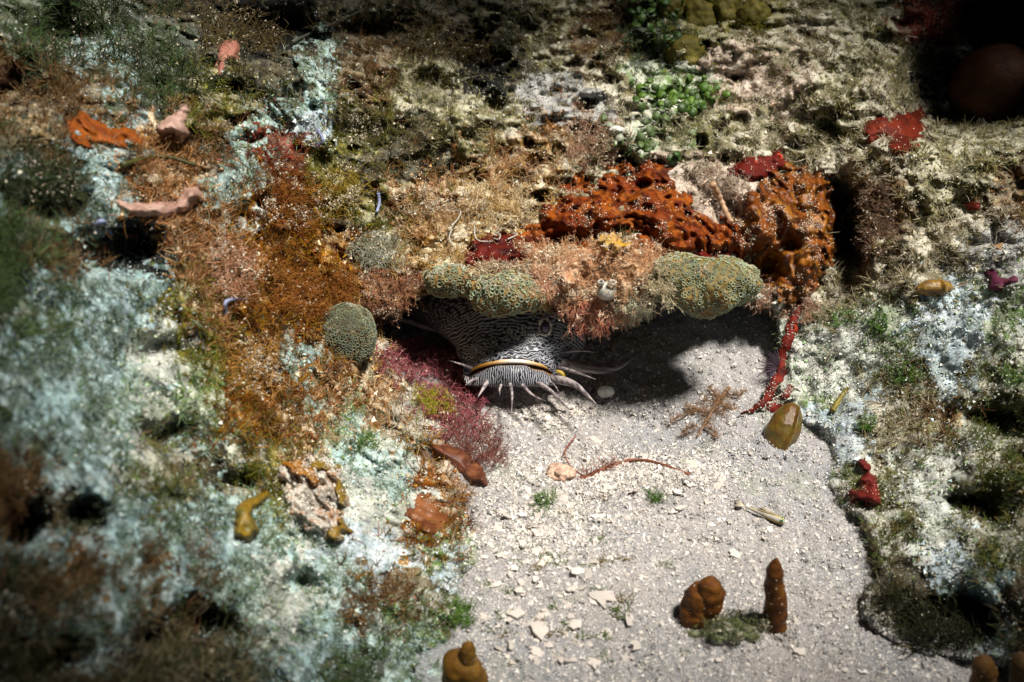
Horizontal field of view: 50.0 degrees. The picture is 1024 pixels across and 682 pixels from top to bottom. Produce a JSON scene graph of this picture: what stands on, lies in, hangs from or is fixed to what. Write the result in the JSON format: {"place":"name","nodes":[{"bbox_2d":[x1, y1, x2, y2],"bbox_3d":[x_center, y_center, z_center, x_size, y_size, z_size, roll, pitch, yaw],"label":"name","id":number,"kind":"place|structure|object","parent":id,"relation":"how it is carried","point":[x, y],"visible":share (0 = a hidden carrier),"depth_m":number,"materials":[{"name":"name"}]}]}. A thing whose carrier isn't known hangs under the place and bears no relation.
{"place":"outdoors","nodes":[
{"label":"outdoors","id":0,"kind":"place"},
{"bbox_2d":[382,238,1008,681],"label":"sand","id":1,"kind":"structure","parent":0,"point":[691,334],"depth_m":0.65,"materials":[{"name":"sand"}]},
{"bbox_2d":[408,379,461,425],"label":"yellow weed","id":2,"kind":"object","parent":1,"relation":"on","point":[429,399],"visible":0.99,"depth_m":0.73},
{"bbox_2d":[374,331,500,441],"bbox_3d":[-0.051,0.024,0.745,0.088,0.046,0.122,0,35,0],"label":"red weed","id":3,"kind":"object","parent":1,"relation":"on","point":[454,387],"visible":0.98,"depth_m":0.75,"materials":[{"name":"plant"}]},
{"bbox_2d":[434,592,481,629],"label":"weed tuft","id":4,"kind":"object","parent":1,"relation":"on","point":[457,604],"visible":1,"depth_m":0.58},
{"bbox_2d":[429,443,487,485],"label":"sponge","id":5,"kind":"object","parent":1,"relation":"on","point":[474,473],"visible":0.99,"depth_m":0.69},
{"bbox_2d":[441,641,487,681],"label":"lobed sponge","id":6,"kind":"object","parent":1,"relation":"on","point":[459,665],"visible":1,"depth_m":0.51},
{"bbox_2d":[441,405,516,470],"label":"red weed","id":7,"kind":"object","parent":1,"relation":"on","point":[491,453],"visible":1,"depth_m":0.70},
{"bbox_2d":[0,0,1023,681],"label":"reef","id":8,"kind":"object","parent":1,"relation":"on","point":[56,518],"visible":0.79,"depth_m":0.68},
{"bbox_2d":[0,66,35,87],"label":"pink crust","id":9,"kind":"object","parent":8,"relation":"on","point":[6,81],"visible":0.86,"depth_m":0.59},
{"bbox_2d":[0,121,108,226],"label":"weed curtain","id":10,"kind":"object","parent":8,"relation":"on","point":[8,173],"visible":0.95,"depth_m":0.52,"materials":[{"name":"plant"}]},
{"bbox_2d":[0,175,64,188],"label":"seaweed frond","id":11,"kind":"object","parent":10,"relation":"on","point":[42,179],"visible":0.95,"depth_m":0.51,"materials":[{"name":"green plant"}]},
{"bbox_2d":[58,5,114,40],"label":"seaweed frond","id":12,"kind":"object","parent":8,"relation":"on","point":[99,21],"visible":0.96,"depth_m":0.67,"materials":[{"name":"green plant"}]},
{"bbox_2d":[60,0,138,36],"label":"weed curtain","id":13,"kind":"object","parent":8,"relation":"on","point":[88,8],"visible":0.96,"depth_m":0.68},
{"bbox_2d":[65,109,141,148],"bbox_3d":[-0.214,-0.107,0.575,0.038,0.027,0.054,-10,36,-13],"label":"orange sponge","id":14,"kind":"object","parent":8,"relation":"on","point":[83,124],"visible":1,"depth_m":0.57},
{"bbox_2d":[9,18,251,109],"bbox_3d":[-0.218,-0.157,0.644,0.086,0.094,0.161,28,44,34],"label":"weed curtain","id":15,"kind":"object","parent":8,"relation":"on","point":[142,61],"visible":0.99,"depth_m":0.65,"materials":[{"name":"plant"}]},
{"bbox_2d":[119,154,196,167],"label":"seaweed frond","id":16,"kind":"object","parent":8,"relation":"on","point":[125,163],"visible":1,"depth_m":0.59,"materials":[{"name":"plant"}]},
{"bbox_2d":[115,186,202,218],"bbox_3d":[-0.185,-0.075,0.588,0.021,0.035,0.075,15,38,20],"label":"pink crust","id":17,"kind":"object","parent":8,"relation":"on","point":[189,195],"visible":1,"depth_m":0.58},
{"bbox_2d":[156,102,192,141],"bbox_3d":[-0.192,-0.124,0.629,0.019,0.028,0.070,0,35,0],"label":"pink crust","id":18,"kind":"object","parent":8,"relation":"on","point":[174,124],"visible":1,"depth_m":0.61},
{"bbox_2d":[212,39,240,74],"bbox_3d":[-0.191,-0.193,0.740,0.020,0.018,0.076,0,35,0],"label":"pink crust","id":19,"kind":"object","parent":8,"relation":"on","point":[234,47],"visible":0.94,"depth_m":0.73},
{"bbox_2d":[194,230,264,298],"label":"shaggy weed","id":20,"kind":"object","parent":8,"relation":"on","point":[232,261],"visible":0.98,"depth_m":0.61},
{"bbox_2d":[182,1,304,61],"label":"weed curtain","id":21,"kind":"object","parent":8,"relation":"on","point":[263,41],"visible":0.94,"depth_m":0.76,"materials":[{"name":"plant"}]},
{"bbox_2d":[233,490,269,542],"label":"sponge","id":22,"kind":"object","parent":8,"relation":"on","point":[246,529],"visible":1,"depth_m":0.53,"materials":[{"name":"yellow"}]},
{"bbox_2d":[214,330,289,405],"bbox_3d":[-0.146,0.014,0.614,0.040,0.056,0.070,16,38,22],"label":"shaggy weed","id":23,"kind":"object","parent":8,"relation":"on","point":[226,346],"visible":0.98,"depth_m":0.61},
{"bbox_2d":[263,339,301,371],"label":"weed tuft","id":24,"kind":"object","parent":8,"relation":"on","point":[286,353],"visible":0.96,"depth_m":0.64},
{"bbox_2d":[263,161,323,240],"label":"shaggy weed","id":25,"kind":"object","parent":8,"relation":"on","point":[290,198],"visible":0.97,"depth_m":0.69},
{"bbox_2d":[256,256,368,325],"bbox_3d":[-0.131,-0.038,0.691,0.042,0.076,0.107,17,39,23],"label":"brown weed","id":26,"kind":"object","parent":8,"relation":"on","point":[304,294],"visible":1,"depth_m":0.69,"materials":[{"name":"plant"}]},
{"bbox_2d":[277,453,349,540],"bbox_3d":[-0.108,0.079,0.602,0.040,0.048,0.084,-4,35,-6],"label":"shell crust","id":27,"kind":"object","parent":8,"relation":"on","point":[321,521],"visible":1,"depth_m":0.58},
{"bbox_2d":[281,459,319,487],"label":"sponge","id":28,"kind":"object","parent":27,"relation":"on","point":[292,468],"visible":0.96,"depth_m":0.58,"materials":[{"name":"orange"}]},
{"bbox_2d":[310,457,352,542],"bbox_3d":[-0.103,0.083,0.601,0.031,0.039,0.085,-8,36,-12],"label":"sponge","id":29,"kind":"object","parent":8,"relation":"on","point":[338,531],"visible":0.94,"depth_m":0.59,"materials":[{"name":"yellow"}]},
{"bbox_2d":[319,302,377,365],"bbox_3d":[-0.108,-0.005,0.716,0.041,0.041,0.042,0,35,0],"label":"zoanthid colony","id":30,"kind":"object","parent":8,"relation":"attached to","point":[361,339],"visible":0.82,"depth_m":0.70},
{"bbox_2d":[332,587,389,630],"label":"weed tuft","id":31,"kind":"object","parent":8,"relation":"on","point":[361,616],"visible":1,"depth_m":0.55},
{"bbox_2d":[330,82,404,147],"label":"shaggy weed","id":32,"kind":"object","parent":8,"relation":"on","point":[341,124],"visible":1,"depth_m":0.80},
{"bbox_2d":[355,426,383,451],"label":"weed tuft","id":33,"kind":"object","parent":8,"relation":"on","point":[363,443],"visible":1,"depth_m":0.66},
{"bbox_2d":[345,221,411,278],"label":"shaggy weed","id":34,"kind":"object","parent":8,"relation":"on","point":[369,257],"visible":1,"depth_m":0.75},
{"bbox_2d":[356,261,424,326],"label":"brown weed","id":35,"kind":"object","parent":8,"relation":"on","point":[399,286],"visible":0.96,"depth_m":0.75,"materials":[{"name":"plant"}]},
{"bbox_2d":[378,563,423,603],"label":"weed tuft","id":36,"kind":"object","parent":8,"relation":"on","point":[395,584],"visible":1,"depth_m":0.58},
{"bbox_2d":[404,493,452,534],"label":"sponge","id":37,"kind":"object","parent":8,"relation":"on","point":[422,509],"visible":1,"depth_m":0.64,"materials":[{"name":"orange"}]},
{"bbox_2d":[386,181,492,236],"bbox_3d":[-0.052,-0.092,0.771,0.066,0.035,0.062,-25,42,-31],"label":"shaggy weed","id":38,"kind":"object","parent":8,"relation":"on","point":[431,215],"visible":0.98,"depth_m":0.77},
{"bbox_2d":[422,262,470,298],"bbox_3d":[-0.043,-0.041,0.737,0.034,0.029,0.030,0,35,0],"label":"zoanthid colony","id":39,"kind":"object","parent":8,"relation":"attached to","point":[451,282],"visible":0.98,"depth_m":0.72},
{"bbox_2d":[394,13,503,67],"bbox_3d":[-0.057,-0.241,0.902,0.073,0.060,0.103,25,42,31],"label":"weed curtain","id":40,"kind":"object","parent":8,"relation":"on","point":[486,45],"visible":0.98,"depth_m":0.89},
{"bbox_2d":[454,169,535,237],"bbox_3d":[-0.007,-0.107,0.792,0.068,0.040,0.097,0,35,0],"label":"shaggy weed","id":41,"kind":"object","parent":8,"relation":"on","point":[502,211],"visible":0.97,"depth_m":0.77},
{"bbox_2d":[459,253,531,278],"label":"pink weed","id":42,"kind":"object","parent":8,"relation":"on","point":[490,264],"visible":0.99,"depth_m":0.72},
{"bbox_2d":[462,232,531,273],"bbox_3d":[-0.008,-0.061,0.753,0.059,0.021,0.054,0,35,0],"label":"red sponge","id":43,"kind":"object","parent":8,"relation":"on","point":[486,250],"visible":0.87,"depth_m":0.74},
{"bbox_2d":[463,269,545,318],"bbox_3d":[-0.005,-0.031,0.717,0.054,0.036,0.041,0,35,0],"label":"zoanthid colony","id":44,"kind":"object","parent":8,"relation":"attached to","point":[499,302],"visible":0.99,"depth_m":0.70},
{"bbox_2d":[528,259,567,303],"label":"pink weed","id":45,"kind":"object","parent":44,"relation":"on","point":[543,279],"visible":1,"depth_m":0.71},
{"bbox_2d":[0,0,1023,681],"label":"turf algae","id":46,"kind":"object","parent":8,"relation":"on","point":[30,572],"visible":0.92,"depth_m":0.61,"materials":[{"name":"plant"}]},
{"bbox_2d":[312,155,375,224],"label":"shaggy weed","id":47,"kind":"object","parent":46,"relation":"on","point":[352,178],"visible":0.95,"depth_m":0.74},
{"bbox_2d":[488,145,589,198],"bbox_3d":[0.016,-0.124,0.816,0.076,0.042,0.072,-16,38,-22],"label":"brown weed","id":48,"kind":"object","parent":8,"relation":"on","point":[529,170],"visible":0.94,"depth_m":0.81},
{"bbox_2d":[521,247,652,322],"bbox_3d":[0.052,-0.029,0.756,0.102,0.098,0.096,0,35,0],"label":"weed mat","id":49,"kind":"object","parent":8,"relation":"on","point":[588,265],"visible":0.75,"depth_m":0.72,"materials":[{"name":"turf"},{"name":"algae"}]},
{"bbox_2d":[597,279,616,299],"bbox_3d":[0.061,-0.034,0.706,0.013,0.017,0.014,0,35,0],"label":"sea squirt","id":50,"kind":"object","parent":49,"relation":"in","point":[603,289],"visible":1,"depth_m":0.70},
{"bbox_2d":[648,251,763,319],"bbox_3d":[0.123,-0.035,0.707,0.072,0.047,0.051,0,35,0],"label":"zoanthid colony","id":51,"kind":"object","parent":49,"relation":"on","point":[708,301],"visible":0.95,"depth_m":0.69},
{"bbox_2d":[634,252,684,314],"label":"pink weed","id":52,"kind":"object","parent":51,"relation":"on","point":[657,284],"visible":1,"depth_m":0.69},
{"bbox_2d":[509,230,669,328],"bbox_3d":[0.055,-0.036,0.749,0.114,0.104,0.107,0,35,0],"label":"pink weed","id":53,"kind":"object","parent":8,"relation":"on","point":[600,273],"visible":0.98,"depth_m":0.72,"materials":[{"name":"plant"}]},
{"bbox_2d":[559,95,622,171],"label":"shaggy weed","id":54,"kind":"object","parent":8,"relation":"on","point":[581,147],"visible":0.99,"depth_m":0.81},
{"bbox_2d":[547,292,635,342],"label":"pink weed","id":55,"kind":"object","parent":8,"relation":"on","point":[598,327],"visible":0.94,"depth_m":0.72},
{"bbox_2d":[607,126,624,135],"bbox_3d":[0.077,-0.155,0.810,0.014,0.010,0.011,0,35,0],"label":"pale pebble","id":56,"kind":"object","parent":8,"relation":"on","point":[616,130],"visible":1,"depth_m":0.81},
{"bbox_2d":[511,158,746,261],"bbox_3d":[0.081,-0.077,0.773,0.151,0.074,0.140,22,40,28],"label":"orange sponge","id":57,"kind":"object","parent":8,"relation":"on","point":[554,226],"visible":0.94,"depth_m":0.76},
{"bbox_2d":[590,232,631,253],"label":"yellow sponge","id":58,"kind":"object","parent":57,"relation":"on","point":[606,240],"visible":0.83,"depth_m":0.72},
{"bbox_2d":[663,249,730,257],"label":"red sponge","id":59,"kind":"object","parent":57,"relation":"on","point":[703,253],"visible":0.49,"depth_m":0.75},
{"bbox_2d":[689,158,751,204],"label":"brown weed","id":60,"kind":"object","parent":57,"relation":"on","point":[729,185],"visible":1,"depth_m":0.78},
{"bbox_2d":[709,181,733,223],"bbox_3d":[0.149,-0.098,0.766,0.012,0.023,0.027,-20,40,-26],"label":"pale spike","id":61,"kind":"object","parent":57,"relation":"on","point":[715,190],"visible":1,"depth_m":0.77,"materials":[{"name":"beige plant"}]},
{"bbox_2d":[599,99,672,152],"bbox_3d":[0.092,-0.154,0.798,0.055,0.023,0.064,0,35,0],"label":"coin algae","id":62,"kind":"object","parent":8,"relation":"on","point":[648,145],"visible":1,"depth_m":0.80,"materials":[{"name":"green plant"}]},
{"bbox_2d":[614,286,662,330],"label":"white weed","id":63,"kind":"object","parent":8,"relation":"on","point":[647,312],"visible":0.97,"depth_m":0.71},
{"bbox_2d":[628,0,684,50],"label":"coin algae","id":64,"kind":"object","parent":8,"relation":"on","point":[639,14],"visible":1,"depth_m":0.90,"materials":[{"name":"green plant"}]},
{"bbox_2d":[657,0,685,18],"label":"olive sponge","id":65,"kind":"object","parent":8,"relation":"on","point":[673,5],"visible":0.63,"depth_m":0.90},
{"bbox_2d":[667,151,680,164],"bbox_3d":[0.115,-0.131,0.782,0.011,0.010,0.010,0,35,0],"label":"coin algae","id":66,"kind":"object","parent":8,"relation":"on","point":[674,158],"visible":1,"depth_m":0.78,"materials":[{"name":"green plant"}]},
{"bbox_2d":[629,75,729,117],"bbox_3d":[0.127,-0.186,0.833,0.076,0.022,0.063,0,35,0],"label":"coin algae","id":67,"kind":"object","parent":8,"relation":"on","point":[690,104],"visible":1,"depth_m":0.83,"materials":[{"name":"green plant"}]},
{"bbox_2d":[665,34,704,66],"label":"olive sponge","id":68,"kind":"object","parent":8,"relation":"on","point":[692,54],"visible":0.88,"depth_m":0.86},
{"bbox_2d":[685,0,718,26],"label":"olive sponge","id":69,"kind":"object","parent":8,"relation":"on","point":[702,12],"visible":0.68,"depth_m":0.88},
{"bbox_2d":[713,0,740,22],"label":"olive sponge","id":70,"kind":"object","parent":8,"relation":"on","point":[724,10],"visible":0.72,"depth_m":0.88},
{"bbox_2d":[734,0,771,28],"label":"olive sponge","id":71,"kind":"object","parent":8,"relation":"on","point":[754,9],"visible":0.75,"depth_m":0.87},
{"bbox_2d":[740,297,803,413],"bbox_3d":[0.183,0.011,0.750,0.015,0.044,0.098,20,40,26],"label":"red sponge","id":72,"kind":"object","parent":8,"relation":"on","point":[784,349],"visible":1,"depth_m":0.76},
{"bbox_2d":[743,275,825,322],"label":"pink weed","id":73,"kind":"object","parent":8,"relation":"on","point":[805,305],"visible":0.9,"depth_m":0.77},
{"bbox_2d":[733,162,852,312],"bbox_3d":[0.213,-0.082,0.811,0.078,0.091,0.149,22,41,28],"label":"orange sponge","id":74,"kind":"object","parent":8,"relation":"on","point":[789,261],"visible":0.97,"depth_m":0.77},
{"bbox_2d":[725,148,787,181],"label":"red sponge","id":75,"kind":"object","parent":74,"relation":"on","point":[761,169],"visible":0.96,"depth_m":0.80},
{"bbox_2d":[830,387,849,412],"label":"mustard weed","id":76,"kind":"object","parent":8,"relation":"on","point":[833,409],"visible":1,"depth_m":0.72,"materials":[{"name":"plant"}]},
{"bbox_2d":[826,300,860,330],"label":"weed tuft","id":77,"kind":"object","parent":8,"relation":"on","point":[843,313],"visible":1,"depth_m":0.74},
{"bbox_2d":[847,459,881,507],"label":"red sponge","id":78,"kind":"object","parent":8,"relation":"on","point":[870,479],"visible":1,"depth_m":0.65},
{"bbox_2d":[851,408,878,435],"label":"weed tuft","id":79,"kind":"object","parent":8,"relation":"on","point":[865,428],"visible":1,"depth_m":0.69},
{"bbox_2d":[850,475,888,504],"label":"weed tuft","id":80,"kind":"object","parent":8,"relation":"on","point":[881,487],"visible":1,"depth_m":0.65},
{"bbox_2d":[855,308,891,338],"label":"weed tuft","id":81,"kind":"object","parent":8,"relation":"on","point":[876,324],"visible":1,"depth_m":0.72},
{"bbox_2d":[844,167,904,262],"bbox_3d":[0.251,-0.077,0.774,0.035,0.090,0.099,0,35,0],"label":"brown weed","id":82,"kind":"object","parent":8,"relation":"on","point":[882,222],"visible":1,"depth_m":0.76,"materials":[{"name":"plant"}]},
{"bbox_2d":[858,104,928,156],"bbox_3d":[0.290,-0.165,0.834,0.054,0.040,0.175,13,37,18],"label":"red sponge","id":83,"kind":"object","parent":8,"relation":"on","point":[906,123],"visible":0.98,"depth_m":0.79},
{"bbox_2d":[883,357,927,386],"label":"weed tuft","id":84,"kind":"object","parent":8,"relation":"on","point":[901,378],"visible":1,"depth_m":0.70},
{"bbox_2d":[864,566,992,660],"bbox_3d":[0.224,0.149,0.583,0.080,0.036,0.056,0,35,0],"label":"weed curtain","id":85,"kind":"object","parent":8,"relation":"attached to","point":[930,634],"visible":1,"depth_m":0.58,"materials":[{"name":"plant"}]},
{"bbox_2d":[915,279,952,295],"bbox_3d":[0.271,-0.035,0.704,0.023,0.013,0.014,10,36,14],"label":"oval shell","id":86,"kind":"object","parent":8,"relation":"on","point":[940,287],"visible":1,"depth_m":0.70},
{"bbox_2d":[961,200,979,210],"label":"red sponge","id":87,"kind":"object","parent":8,"relation":"on","point":[971,205],"visible":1,"depth_m":0.72},
{"bbox_2d":[958,412,1001,449],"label":"weed tuft","id":88,"kind":"object","parent":8,"relation":"on","point":[988,429],"visible":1,"depth_m":0.64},
{"bbox_2d":[948,43,1023,123],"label":"ball sponge","id":89,"kind":"object","parent":8,"relation":"on","point":[986,82],"visible":0.91,"depth_m":0.86},
{"bbox_2d":[973,454,1012,499],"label":"weed tuft","id":90,"kind":"object","parent":8,"relation":"on","point":[992,479],"visible":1,"depth_m":0.61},
{"bbox_2d":[984,268,1017,291],"bbox_3d":[0.308,-0.039,0.690,0.020,0.020,0.036,0,35,0],"label":"purple crust","id":91,"kind":"object","parent":8,"relation":"on","point":[996,282],"visible":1,"depth_m":0.68},
{"bbox_2d":[996,360,1023,389],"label":"weed tuft","id":92,"kind":"object","parent":8,"relation":"on","point":[1007,373],"visible":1,"depth_m":0.64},
{"bbox_2d":[0,0,1023,681],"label":"crumbs","id":93,"kind":"object","parent":1,"relation":"on","point":[800,388],"visible":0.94,"depth_m":0.66,"materials":[{"name":"stone"}]},
{"bbox_2d":[0,0,1023,681],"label":"sediment","id":94,"kind":"object","parent":1,"relation":"on","point":[408,272],"visible":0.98,"depth_m":0.71,"materials":[{"name":"sand"}]},
{"bbox_2d":[388,294,640,413],"bbox_3d":[-0.039,-0.006,0.755,0.236,0.051,0.104,14,37,19],"label":"toadfish","id":95,"kind":"object","parent":1,"relation":"on","point":[545,359],"visible":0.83,"depth_m":0.74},
{"bbox_2d":[508,610,524,618],"bbox_3d":[0.002,0.145,0.586,0.011,0.002,0.008,9,22,42],"label":"shell fragment","id":96,"kind":"object","parent":1,"relation":"on","point":[516,614],"visible":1,"depth_m":0.58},
{"bbox_2d":[529,620,548,639],"bbox_3d":[0.015,0.151,0.574,0.009,0.003,0.014,-6,35,-23],"label":"shell fragment","id":97,"kind":"object","parent":1,"relation":"on","point":[540,630],"visible":1,"depth_m":0.57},
{"bbox_2d":[527,487,558,514],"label":"weed tuft","id":98,"kind":"object","parent":1,"relation":"on","point":[546,499],"visible":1,"depth_m":0.66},
{"bbox_2d":[546,463,575,481],"bbox_3d":[0.030,0.082,0.682,0.019,0.015,0.018,0,35,0],"label":"pink pebble","id":99,"kind":"object","parent":1,"relation":"on","point":[560,472],"visible":1,"depth_m":0.68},
{"bbox_2d":[567,619,581,629],"bbox_3d":[0.034,0.150,0.580,0.008,0.002,0.008,-21,39,-32],"label":"shell fragment","id":100,"kind":"object","parent":1,"relation":"on","point":[574,624],"visible":1,"depth_m":0.58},
{"bbox_2d":[587,657,600,669],"bbox_3d":[0.041,0.166,0.567,0.010,0.004,0.007,28,43,34],"label":"shell fragment","id":101,"kind":"object","parent":1,"relation":"on","point":[593,662],"visible":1,"depth_m":0.56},
{"bbox_2d":[588,590,616,608],"bbox_3d":[0.049,0.139,0.589,0.014,0.003,0.013,-8,36,-11],"label":"shell fragment","id":102,"kind":"object","parent":1,"relation":"on","point":[602,598],"visible":1,"depth_m":0.59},
{"bbox_2d":[597,385,614,397],"bbox_3d":[0.065,0.035,0.757,0.012,0.009,0.008,0,35,0],"label":"white pebble","id":103,"kind":"object","parent":1,"relation":"on","point":[604,391],"visible":1,"depth_m":0.75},
{"bbox_2d":[564,435,689,479],"bbox_3d":[0.065,0.085,0.686,0.085,0.024,0.049,20,39,25],"label":"red strand","id":104,"kind":"object","parent":1,"relation":"on","point":[602,468],"visible":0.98,"depth_m":0.69,"materials":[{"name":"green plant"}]},
{"bbox_2d":[642,486,672,504],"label":"weed tuft","id":105,"kind":"object","parent":1,"relation":"on","point":[656,498],"visible":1,"depth_m":0.66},
{"bbox_2d":[678,575,725,628],"bbox_3d":[0.100,0.139,0.582,0.023,0.041,0.019,0,35,0],"label":"lobed sponge","id":106,"kind":"object","parent":1,"relation":"on","point":[711,595],"visible":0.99,"depth_m":0.57},
{"bbox_2d":[668,381,746,439],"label":"twig weed","id":107,"kind":"object","parent":1,"relation":"on","point":[710,412],"visible":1,"depth_m":0.74,"materials":[{"name":"brown plant"}]},
{"bbox_2d":[690,387,737,427],"bbox_3d":[0.137,0.045,0.735,0.030,0.014,0.037,-15,38,-20],"label":"twig fuzz","id":108,"kind":"object","parent":107,"relation":"on","point":[704,402],"visible":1,"depth_m":0.74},
{"bbox_2d":[684,616,763,645],"bbox_3d":[0.114,0.155,0.583,0.046,0.021,0.023,0,35,0],"label":"mossy rock","id":109,"kind":"object","parent":1,"relation":"on","point":[755,636],"visible":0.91,"depth_m":0.57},
{"bbox_2d":[693,602,771,643],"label":"weed tuft","id":110,"kind":"object","parent":109,"relation":"on","point":[735,630],"visible":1,"depth_m":0.57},
{"bbox_2d":[733,499,784,523],"bbox_3d":[0.148,0.101,0.655,0.032,0.008,0.008,20,40,26],"label":"goby","id":111,"kind":"object","parent":1,"relation":"on","point":[767,513],"visible":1,"depth_m":0.65,"materials":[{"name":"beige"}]},
{"bbox_2d":[757,347,786,386],"bbox_3d":[0.183,0.021,0.759,0.028,0.028,0.020,0,35,0],"label":"sea urchin","id":112,"kind":"object","parent":1,"relation":"on","point":[774,368],"visible":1,"depth_m":0.76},
{"bbox_2d":[762,558,787,634],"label":"finger sponge","id":113,"kind":"object","parent":1,"relation":"on","point":[775,610],"visible":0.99,"depth_m":0.57},
{"bbox_2d":[764,384,794,412],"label":"red sponge","id":114,"kind":"object","parent":1,"relation":"on","point":[774,407],"visible":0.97,"depth_m":0.73},
{"bbox_2d":[764,402,801,450],"bbox_3d":[0.177,0.058,0.714,0.021,0.032,0.028,29,44,34],"label":"oval shell","id":115,"kind":"object","parent":1,"relation":"on","point":[783,428],"visible":1,"depth_m":0.71},
{"bbox_2d":[968,654,997,681],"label":"finger sponge","id":116,"kind":"object","parent":1,"relation":"on","point":[984,667],"visible":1,"depth_m":0.52},
{"bbox_2d":[1008,652,1023,681],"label":"finger sponge","id":117,"kind":"object","parent":1,"relation":"on","point":[1016,672],"visible":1,"depth_m":0.52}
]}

